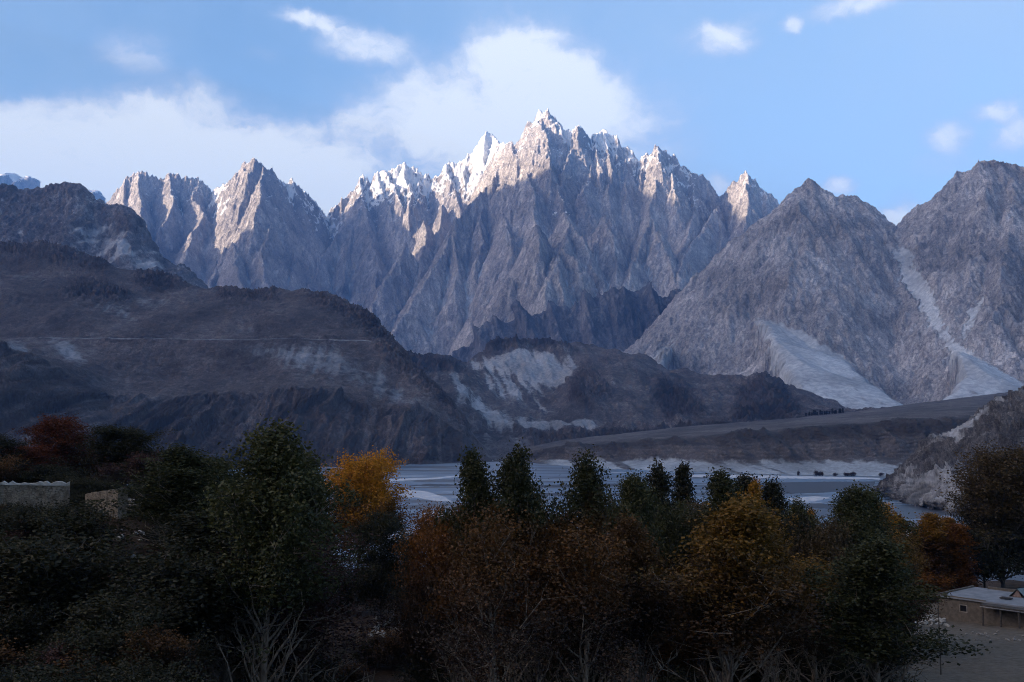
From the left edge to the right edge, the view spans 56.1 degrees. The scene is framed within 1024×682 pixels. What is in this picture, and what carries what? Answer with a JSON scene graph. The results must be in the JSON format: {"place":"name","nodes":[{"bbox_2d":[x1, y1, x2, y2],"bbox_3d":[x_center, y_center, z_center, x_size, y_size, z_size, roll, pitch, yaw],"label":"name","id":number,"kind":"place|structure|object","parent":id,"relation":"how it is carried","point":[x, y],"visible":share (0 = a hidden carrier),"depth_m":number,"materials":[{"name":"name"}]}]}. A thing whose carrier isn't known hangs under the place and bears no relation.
{"place":"outdoors","nodes":[
{"label":"outdoors","id":0,"kind":"place"},
{"bbox_2d":[0,173,106,202],"bbox_3d":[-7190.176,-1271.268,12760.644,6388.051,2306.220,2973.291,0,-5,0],"label":"mountain","id":1,"kind":"structure","parent":0,"point":[20,182],"depth_m":12490.33,"materials":[{"name":"stone"}]},
{"bbox_2d":[0,181,207,288],"bbox_3d":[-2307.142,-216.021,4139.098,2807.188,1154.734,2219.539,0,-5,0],"label":"mountain","id":2,"kind":"structure","parent":0,"point":[79,216],"depth_m":4089.42,"materials":[{"name":"grey stone"}]},
{"bbox_2d":[0,239,495,468],"bbox_3d":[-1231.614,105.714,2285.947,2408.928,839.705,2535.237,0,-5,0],"label":"hill","id":3,"kind":"structure","parent":0,"point":[92,340],"depth_m":1903.63,"materials":[{"name":"grey stone"}]},
{"bbox_2d":[105,108,778,355],"bbox_3d":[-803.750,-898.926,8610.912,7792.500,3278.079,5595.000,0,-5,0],"label":"mountain","id":4,"kind":"structure","parent":0,"point":[540,213],"depth_m":8665.53,"materials":[{"name":"stone"}]},
{"bbox_2d":[0,0,1023,224],"label":"sky","id":5,"kind":"structure","parent":0,"point":[881,103],"materials":[{"name":"blue"}]},
{"bbox_2d":[1,486,1023,681],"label":"hillside","id":6,"kind":"structure","parent":0,"point":[1003,661],"depth_m":79.41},
{"bbox_2d":[0,453,33,482],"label":"bush","id":7,"kind":"object","parent":6,"relation":"on","point":[6,469],"visible":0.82,"depth_m":69.15,"materials":[{"name":"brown plant"}]},
{"bbox_2d":[0,634,35,676],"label":"bush","id":8,"kind":"object","parent":6,"relation":"on","point":[4,656],"visible":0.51,"depth_m":33.68,"materials":[{"name":"brown plant"}]},
{"bbox_2d":[0,433,39,476],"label":"tree","id":9,"kind":"object","parent":6,"relation":"on","point":[5,445],"visible":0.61,"depth_m":91.82,"materials":[{"name":"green plant"}]},
{"bbox_2d":[0,501,58,539],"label":"bush","id":10,"kind":"object","parent":6,"relation":"on","point":[19,515],"visible":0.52,"depth_m":49.60,"materials":[{"name":"green plant"}]},
{"bbox_2d":[10,468,51,482],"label":"bush","id":11,"kind":"object","parent":6,"relation":"on","point":[26,479],"visible":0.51,"depth_m":69.55,"materials":[{"name":"green plant"}]},
{"bbox_2d":[0,601,65,659],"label":"bush","id":12,"kind":"object","parent":6,"relation":"on","point":[15,625],"visible":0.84,"depth_m":36.11,"materials":[{"name":"green plant"}]},
{"bbox_2d":[0,481,69,513],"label":"stone wall","id":13,"kind":"structure","parent":6,"relation":"on","point":[33,494],"depth_m":55.52,"materials":[{"name":"grey stone"}]},
{"bbox_2d":[0,523,74,581],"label":"bush","id":14,"kind":"object","parent":6,"relation":"on","point":[12,545],"visible":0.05,"depth_m":43.77,"materials":[{"name":"green plant"}]},
{"bbox_2d":[4,442,71,478],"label":"tree","id":15,"kind":"object","parent":6,"relation":"on","point":[36,452],"visible":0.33,"depth_m":96.36,"materials":[{"name":"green plant"}]},
{"bbox_2d":[9,629,70,676],"bbox_3d":[-16.494,11.511,34.471,3.035,2.344,3.547,-4,-6,36],"label":"bush","id":16,"kind":"object","parent":6,"relation":"on","point":[35,652],"visible":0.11,"depth_m":33.94,"materials":[{"name":"green plant"}]},
{"bbox_2d":[16,633,73,670],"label":"bush","id":17,"kind":"object","parent":6,"relation":"on","point":[35,659],"visible":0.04,"depth_m":33.71,"materials":[{"name":"green plant"}]},
{"bbox_2d":[1,659,91,681],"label":"bush","id":18,"kind":"object","parent":6,"relation":"on","point":[12,667],"visible":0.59,"depth_m":29.47,"materials":[{"name":"green plant"}]},
{"bbox_2d":[11,413,97,480],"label":"tree","id":19,"kind":"object","parent":6,"relation":"on","point":[46,428],"visible":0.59,"depth_m":102.43,"materials":[{"name":"red plant"}]},
{"bbox_2d":[17,455,98,482],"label":"bush","id":20,"kind":"object","parent":6,"relation":"on","point":[53,470],"visible":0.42,"depth_m":69.94,"materials":[{"name":"green plant"}]},
{"bbox_2d":[43,471,85,482],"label":"bush","id":21,"kind":"object","parent":6,"relation":"on","point":[53,478],"visible":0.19,"depth_m":68.06,"materials":[{"name":"green plant"}]},
{"bbox_2d":[15,632,114,677],"bbox_3d":[-15.410,11.414,33.307,3.334,2.301,2.740,2,-6,-24],"label":"bush","id":22,"kind":"object","parent":6,"relation":"on","point":[56,656],"visible":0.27,"depth_m":32.72,"materials":[{"name":"green plant"}]},
{"bbox_2d":[40,596,100,637],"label":"bush","id":23,"kind":"object","parent":6,"relation":"on","point":[63,614],"visible":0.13,"depth_m":38.43,"materials":[{"name":"green plant"}]},
{"bbox_2d":[0,519,149,638],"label":"bush","id":24,"kind":"object","parent":6,"relation":"on","point":[22,567],"visible":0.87,"depth_m":38.75,"materials":[{"name":"green plant"}]},
{"bbox_2d":[63,477,100,502],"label":"bush","id":25,"kind":"object","parent":6,"relation":"on","point":[75,485],"visible":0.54,"depth_m":65.16,"materials":[{"name":"green plant"}]},
{"bbox_2d":[25,498,152,558],"bbox_3d":[-21.433,9.723,48.902,6.244,3.537,7.597,1,-5,-15],"label":"bush","id":26,"kind":"object","parent":6,"relation":"on","point":[81,517],"visible":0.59,"depth_m":47.72,"materials":[{"name":"green plant"}]},
{"bbox_2d":[85,488,127,518],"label":"stone wall","id":27,"kind":"structure","parent":6,"relation":"on","point":[106,495],"depth_m":57.83,"materials":[{"name":"stone"}]},
{"bbox_2d":[88,462,124,482],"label":"bush","id":28,"kind":"object","parent":6,"relation":"on","point":[110,471],"visible":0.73,"depth_m":92.16,"materials":[{"name":"green plant"}]},
{"bbox_2d":[48,603,174,669],"bbox_3d":[-14.418,11.021,34.018,4.048,3.179,4.253,-2,-6,24],"label":"bush","id":29,"kind":"object","parent":6,"relation":"on","point":[93,642],"visible":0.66,"depth_m":33.36,"materials":[{"name":"green plant"}]},
{"bbox_2d":[22,571,215,659],"bbox_3d":[-14.721,10.713,36.367,6.861,4.104,5.871,2,-6,-25],"label":"bush","id":30,"kind":"object","parent":6,"relation":"on","point":[102,609],"visible":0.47,"depth_m":35.93,"materials":[{"name":"green plant"}]},
{"bbox_2d":[66,423,177,485],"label":"tree","id":31,"kind":"object","parent":6,"relation":"on","point":[130,439],"visible":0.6,"depth_m":97.69,"materials":[{"name":"green plant"}]},
{"bbox_2d":[110,449,162,485],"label":"bush","id":32,"kind":"object","parent":6,"relation":"on","point":[137,463],"visible":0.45,"depth_m":77.65,"materials":[{"name":"green plant"}]},
{"bbox_2d":[81,643,206,681],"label":"bush","id":33,"kind":"object","parent":6,"relation":"on","point":[148,667],"visible":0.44,"depth_m":31.70,"materials":[{"name":"green plant"}]},
{"bbox_2d":[72,656,219,681],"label":"bush","id":34,"kind":"object","parent":6,"relation":"on","point":[130,676],"visible":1,"depth_m":29.79,"materials":[{"name":"green plant"}]},
{"bbox_2d":[119,482,183,523],"bbox_3d":[-21.513,10.021,59.544,6.254,2.851,6.850,-1,-5,12],"label":"tree","id":35,"kind":"object","parent":6,"relation":"on","point":[133,497],"visible":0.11,"depth_m":58.46,"materials":[{"name":"green plant"}]},
{"bbox_2d":[109,571,195,628],"bbox_3d":[-15.077,10.910,39.892,4.207,2.806,4.004,-4,-7,40],"label":"bush","id":36,"kind":"object","parent":6,"relation":"on","point":[139,594],"visible":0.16,"depth_m":39.23,"materials":[{"name":"green plant"}]},
{"bbox_2d":[64,442,246,557],"bbox_3d":[-17.728,9.210,49.861,8.377,7.984,7.451,-3,-6,28],"label":"poplar tree","id":37,"kind":"object","parent":6,"relation":"on","point":[182,470],"visible":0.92,"depth_m":49.47,"materials":[{"name":"green plant"}]},
{"bbox_2d":[60,529,254,644],"bbox_3d":[-14.224,10.815,39.983,6.772,5.256,8.126,-1,-5,8],"label":"bush","id":38,"kind":"object","parent":6,"relation":"on","point":[193,574],"visible":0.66,"depth_m":39.78,"materials":[{"name":"green plant"}]},
{"bbox_2d":[109,620,214,681],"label":"bush","id":39,"kind":"object","parent":6,"relation":"on","point":[161,643],"visible":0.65,"depth_m":33.61,"materials":[{"name":"green plant"}]},
{"bbox_2d":[157,630,218,681],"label":"bush","id":40,"kind":"object","parent":6,"relation":"on","point":[199,653],"visible":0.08,"depth_m":36.76,"materials":[{"name":"green plant"}]},
{"bbox_2d":[147,453,250,545],"bbox_3d":[-17.469,11.531,56.662,8.992,9.848,6.763,-2,-5,21],"label":"poplar tree","id":41,"kind":"object","parent":6,"relation":"on","point":[229,476],"visible":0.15,"depth_m":57.01,"materials":[{"name":"green plant"}]},
{"bbox_2d":[170,634,229,681],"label":"bush","id":42,"kind":"object","parent":6,"relation":"on","point":[208,662],"visible":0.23,"depth_m":37.37,"materials":[{"name":"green plant"}]},
{"bbox_2d":[117,504,297,681],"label":"poplar tree","id":43,"kind":"object","parent":6,"relation":"on","point":[187,522],"visible":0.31,"depth_m":45.12,"materials":[{"name":"green plant"}]},
{"bbox_2d":[223,609,277,655],"bbox_3d":[-15.806,17.357,57.785,7.785,4.556,6.398,5,-7,-43],"label":"bush","id":44,"kind":"object","parent":6,"relation":"on","point":[241,631],"visible":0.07,"depth_m":56.90,"materials":[{"name":"green plant"}]},
{"bbox_2d":[179,411,365,681],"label":"poplar tree","id":45,"kind":"object","parent":6,"relation":"on","point":[275,502],"visible":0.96,"depth_m":41.46,"materials":[{"name":"green plant"}]},
{"bbox_2d":[192,522,400,681],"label":"poplar tree","id":46,"kind":"object","parent":6,"relation":"on","point":[303,627],"visible":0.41,"depth_m":44.62,"materials":[{"name":"green plant"}]},
{"bbox_2d":[247,510,356,681],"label":"tree","id":47,"kind":"object","parent":6,"relation":"on","point":[288,668],"depth_m":60.19,"materials":[{"name":"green plant"}]},
{"bbox_2d":[270,649,346,681],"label":"bush","id":48,"kind":"object","parent":6,"relation":"on","point":[323,665],"visible":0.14,"depth_m":62.32,"materials":[{"name":"green plant"}]},
{"bbox_2d":[272,445,371,681],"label":"poplar tree","id":49,"kind":"object","parent":6,"relation":"on","point":[344,558],"visible":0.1,"depth_m":57.63,"materials":[{"name":"green plant"}]},
{"bbox_2d":[329,661,372,681],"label":"bush","id":50,"kind":"object","parent":6,"relation":"on","point":[356,675],"visible":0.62,"depth_m":67.27,"materials":[{"name":"green plant"}]},
{"bbox_2d":[320,445,432,615],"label":"autumn tree","id":51,"kind":"object","parent":6,"relation":"on","point":[368,477],"visible":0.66,"depth_m":101.56,"materials":[{"name":"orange plant"}]},
{"bbox_2d":[330,507,423,621],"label":"tree","id":52,"kind":"object","parent":6,"relation":"on","point":[380,585],"visible":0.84,"depth_m":95.44,"materials":[{"name":"green plant"}]},
{"bbox_2d":[349,625,422,667],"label":"bush","id":53,"kind":"object","parent":6,"relation":"on","point":[390,646],"visible":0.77,"depth_m":75.17,"materials":[{"name":"green plant"}]},
{"bbox_2d":[393,530,422,629],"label":"poplar tree","id":54,"kind":"object","parent":6,"relation":"on","point":[407,548],"visible":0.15,"depth_m":90.07,"materials":[{"name":"green plant"}]},
{"bbox_2d":[373,500,452,681],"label":"tree","id":55,"kind":"object","parent":6,"relation":"on","point":[419,542],"visible":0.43,"depth_m":64.03,"materials":[{"name":"green plant"}]},
{"bbox_2d":[408,497,498,681],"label":"poplar tree","id":56,"kind":"object","parent":6,"relation":"on","point":[439,546],"visible":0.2,"depth_m":50.25,"materials":[{"name":"green plant"}]},
{"bbox_2d":[414,443,510,681],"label":"poplar tree","id":57,"kind":"object","parent":6,"relation":"on","point":[472,474],"visible":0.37,"depth_m":45.84,"materials":[{"name":"green plant"}]},
{"bbox_2d":[443,510,509,681],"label":"tree","id":58,"kind":"object","parent":6,"relation":"on","point":[486,653],"visible":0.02,"depth_m":60.10,"materials":[{"name":"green plant"}]},
{"bbox_2d":[398,496,593,681],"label":"poplar tree","id":59,"kind":"object","parent":6,"relation":"on","point":[490,577],"visible":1,"depth_m":38.56,"materials":[{"name":"green plant"}]},
{"bbox_2d":[467,437,563,681],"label":"poplar tree","id":60,"kind":"object","parent":6,"relation":"on","point":[514,486],"visible":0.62,"depth_m":44.03,"materials":[{"name":"green plant"}]},
{"bbox_2d":[501,458,548,681],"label":"poplar tree","id":61,"kind":"object","parent":6,"relation":"on","point":[525,678],"visible":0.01,"depth_m":50.50,"materials":[{"name":"green plant"}]},
{"bbox_2d":[502,492,600,681],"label":"poplar tree","id":62,"kind":"object","parent":6,"relation":"on","point":[535,670],"visible":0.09,"depth_m":46.58,"materials":[{"name":"green plant"}]},
{"bbox_2d":[539,506,578,680],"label":"tree","id":63,"kind":"object","parent":6,"relation":"on","point":[564,659],"visible":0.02,"depth_m":63.82,"materials":[{"name":"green plant"}]},
{"bbox_2d":[504,512,667,681],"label":"poplar tree","id":64,"kind":"object","parent":6,"relation":"on","point":[600,587],"visible":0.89,"depth_m":42.46,"materials":[{"name":"green plant"}]},
{"bbox_2d":[537,444,637,681],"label":"poplar tree","id":65,"kind":"object","parent":6,"relation":"on","point":[589,497],"visible":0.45,"depth_m":46.62,"materials":[{"name":"green plant"}]},
{"bbox_2d":[557,499,636,681],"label":"tree","id":66,"kind":"object","parent":6,"relation":"on","point":[575,665],"visible":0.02,"depth_m":59.76,"materials":[{"name":"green plant"}]},
{"bbox_2d":[603,468,668,680],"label":"poplar tree","id":67,"kind":"object","parent":6,"relation":"on","point":[635,491],"visible":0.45,"depth_m":58.93,"materials":[{"name":"green plant"}]},
{"bbox_2d":[599,509,692,681],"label":"poplar tree","id":68,"kind":"object","parent":6,"relation":"on","point":[635,540],"visible":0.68,"depth_m":48.70,"materials":[{"name":"green plant"}]},
{"bbox_2d":[609,490,693,673],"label":"tree","id":69,"kind":"object","parent":6,"relation":"on","point":[659,593],"visible":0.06,"depth_m":68.19,"materials":[{"name":"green plant"}]},
{"bbox_2d":[640,458,679,661],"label":"poplar tree","id":70,"kind":"object","parent":6,"relation":"on","point":[658,478],"visible":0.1,"depth_m":73.42,"materials":[{"name":"green plant"}]},
{"bbox_2d":[631,659,714,681],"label":"bush","id":71,"kind":"object","parent":6,"relation":"on","point":[682,674],"visible":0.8,"depth_m":57.91,"materials":[{"name":"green plant"}]},
{"bbox_2d":[634,496,712,679],"bbox_3d":[11.046,17.421,64.843,6.939,13.763,7.769,-5,-7,44],"label":"tree","id":72,"kind":"object","parent":6,"relation":"on","point":[674,527],"visible":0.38,"depth_m":64.13,"materials":[{"name":"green plant"}]},
{"bbox_2d":[667,460,699,651],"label":"poplar tree","id":73,"kind":"object","parent":6,"relation":"on","point":[682,485],"visible":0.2,"depth_m":76.97,"materials":[{"name":"green plant"}]},
{"bbox_2d":[673,494,718,677],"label":"tree","id":74,"kind":"object","parent":6,"relation":"on","point":[694,509],"visible":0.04,"depth_m":70.27,"materials":[{"name":"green plant"}]},
{"bbox_2d":[674,466,774,681],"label":"poplar tree","id":75,"kind":"object","parent":6,"relation":"on","point":[721,480],"visible":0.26,"depth_m":60.71,"materials":[{"name":"green plant"}]},
{"bbox_2d":[615,486,846,681],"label":"poplar tree","id":76,"kind":"object","parent":6,"relation":"on","point":[726,613],"visible":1,"depth_m":43.69,"materials":[{"name":"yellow plant"}]},
{"bbox_2d":[727,471,764,655],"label":"poplar tree","id":77,"kind":"object","parent":6,"relation":"on","point":[744,480],"visible":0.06,"depth_m":79.21,"materials":[{"name":"green plant"}]},
{"bbox_2d":[692,497,806,681],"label":"tree","id":78,"kind":"object","parent":6,"relation":"on","point":[740,672],"visible":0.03,"depth_m":63.76,"materials":[{"name":"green plant"}]},
{"bbox_2d":[741,476,765,505],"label":"poplar tree","id":79,"kind":"object","parent":6,"relation":"on","point":[753,488],"visible":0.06,"depth_m":75.04,"materials":[{"name":"yellow plant"}]},
{"bbox_2d":[719,527,824,681],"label":"poplar tree","id":80,"kind":"object","parent":6,"relation":"on","point":[769,643],"visible":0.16,"depth_m":50.17,"materials":[{"name":"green plant"}]},
{"bbox_2d":[760,474,792,522],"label":"poplar tree","id":81,"kind":"object","parent":6,"relation":"on","point":[771,489],"visible":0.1,"depth_m":80.34,"materials":[{"name":"green plant"}]},
{"bbox_2d":[762,500,829,674],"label":"tree","id":82,"kind":"object","parent":6,"relation":"on","point":[799,525],"visible":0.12,"depth_m":66.31,"materials":[{"name":"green plant"}]},
{"bbox_2d":[780,493,820,675],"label":"poplar tree","id":83,"kind":"object","parent":6,"relation":"on","point":[795,505],"visible":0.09,"depth_m":69.85,"materials":[{"name":"green plant"}]},
{"bbox_2d":[755,513,890,681],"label":"tree","id":84,"kind":"object","parent":6,"relation":"on","point":[827,538],"visible":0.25,"depth_m":58.61,"materials":[{"name":"green plant"}]},
{"bbox_2d":[764,543,905,681],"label":"poplar tree","id":85,"kind":"object","parent":6,"relation":"on","point":[814,659],"visible":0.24,"depth_m":54.12,"materials":[{"name":"green plant"}]},
{"bbox_2d":[798,479,902,579],"bbox_3d":[22.261,16.789,62.189,6.796,15.632,6.940,0,-5,-3],"label":"poplar tree","id":86,"kind":"object","parent":6,"relation":"on","point":[851,504],"visible":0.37,"depth_m":61.98,"materials":[{"name":"green plant"}]},
{"bbox_2d":[791,580,937,681],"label":"tree","id":87,"kind":"object","parent":6,"relation":"on","point":[882,664],"visible":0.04,"depth_m":59.15,"materials":[{"name":"green plant"}]},
{"bbox_2d":[847,484,923,605],"bbox_3d":[24.324,17.172,64.441,6.421,14.941,6.912,2,-5,-18],"label":"poplar tree","id":88,"kind":"object","parent":6,"relation":"on","point":[883,518],"visible":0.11,"depth_m":64.74,"materials":[{"name":"green plant"}]},
{"bbox_2d":[795,533,995,681],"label":"poplar tree","id":89,"kind":"object","parent":6,"relation":"on","point":[867,584],"visible":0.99,"depth_m":48.58,"materials":[{"name":"green plant"}]},
{"bbox_2d":[890,511,923,630],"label":"poplar tree","id":90,"kind":"object","parent":6,"relation":"on","point":[918,542],"visible":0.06,"depth_m":90.53,"materials":[{"name":"green plant"}]},
{"bbox_2d":[888,528,957,637],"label":"tree","id":91,"kind":"object","parent":6,"relation":"on","point":[921,610],"visible":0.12,"depth_m":81.46,"materials":[{"name":"green plant"}]},
{"bbox_2d":[913,512,957,601],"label":"poplar tree","id":92,"kind":"object","parent":6,"relation":"on","point":[932,548],"visible":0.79,"depth_m":123.10,"materials":[{"name":"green plant"}]},
{"bbox_2d":[913,569,958,602],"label":"bush","id":93,"kind":"object","parent":6,"relation":"on","point":[930,580],"visible":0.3,"depth_m":120.73,"materials":[{"name":"orange plant"}]},
{"bbox_2d":[933,516,973,589],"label":"poplar tree","id":94,"kind":"object","parent":6,"relation":"on","point":[947,519],"visible":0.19,"depth_m":126.80,"materials":[{"name":"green plant"}]},
{"bbox_2d":[941,522,983,589],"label":"poplar tree","id":95,"kind":"object","parent":6,"relation":"on","point":[958,533],"visible":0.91,"depth_m":124.23,"materials":[{"name":"orange plant"}]},
{"bbox_2d":[935,439,1023,587],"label":"tree","id":96,"kind":"object","parent":6,"relation":"on","point":[992,489],"visible":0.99,"depth_m":126.25,"materials":[{"name":"green plant"}]},
{"bbox_2d":[936,585,1023,628],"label":"flat roofed house","id":97,"kind":"structure","parent":6,"relation":"on","point":[973,604],"depth_m":105.17,"materials":[{"name":"paint"}]},
{"bbox_2d":[943,482,1019,587],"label":"tree","id":98,"kind":"object","parent":6,"relation":"on","point":[983,578],"visible":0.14,"depth_m":131.57,"materials":[{"name":"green plant"}]},
{"bbox_2d":[452,281,680,361],"bbox_3d":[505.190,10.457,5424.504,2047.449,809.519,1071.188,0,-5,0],"label":"ridge","id":99,"kind":"structure","parent":0,"point":[623,318],"depth_m":5305.87,"materials":[{"name":"stone"}]},
{"bbox_2d":[121,460,1023,581],"bbox_3d":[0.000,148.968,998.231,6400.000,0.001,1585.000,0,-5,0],"label":"river","id":100,"kind":"structure","parent":0,"point":[553,473],"depth_m":1011.56,"materials":[{"name":"liquid"}]},
{"bbox_2d":[394,489,452,501],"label":"gravel bar","id":101,"kind":"object","parent":100,"relation":"in","point":[426,495],"visible":0.74,"depth_m":831.18,"materials":[{"name":"gravel"}]},
{"bbox_2d":[672,474,879,479],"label":"gravel bar","id":102,"kind":"object","parent":100,"relation":"in","point":[791,477],"visible":0.65,"depth_m":1124.53,"materials":[{"name":"grey gravel"}]},
{"bbox_2d":[760,481,874,493],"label":"gravel bar","id":103,"kind":"object","parent":100,"relation":"in","point":[805,487],"visible":0.58,"depth_m":958.72,"materials":[{"name":"grey gravel"}]},
{"bbox_2d":[407,334,883,459],"bbox_3d":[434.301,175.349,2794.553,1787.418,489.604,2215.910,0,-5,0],"label":"hill","id":104,"kind":"structure","parent":0,"point":[499,391],"depth_m":2578.12,"materials":[{"name":"grey stone"}]},
{"bbox_2d":[493,392,1007,475],"bbox_3d":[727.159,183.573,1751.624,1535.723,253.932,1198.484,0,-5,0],"label":"terrace","id":105,"kind":"structure","parent":0,"point":[874,442],"depth_m":1374.05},
{"bbox_2d":[624,159,1023,408],"bbox_3d":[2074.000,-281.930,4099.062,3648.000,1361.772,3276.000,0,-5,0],"label":"mountain","id":106,"kind":"structure","parent":0,"point":[850,301],"depth_m":4206.30,"materials":[{"name":"grey stone"}]},
{"bbox_2d":[873,386,1023,516],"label":"scree slope","id":107,"kind":"structure","parent":0,"point":[915,479],"depth_m":750.91,"materials":[{"name":"grey stone"}]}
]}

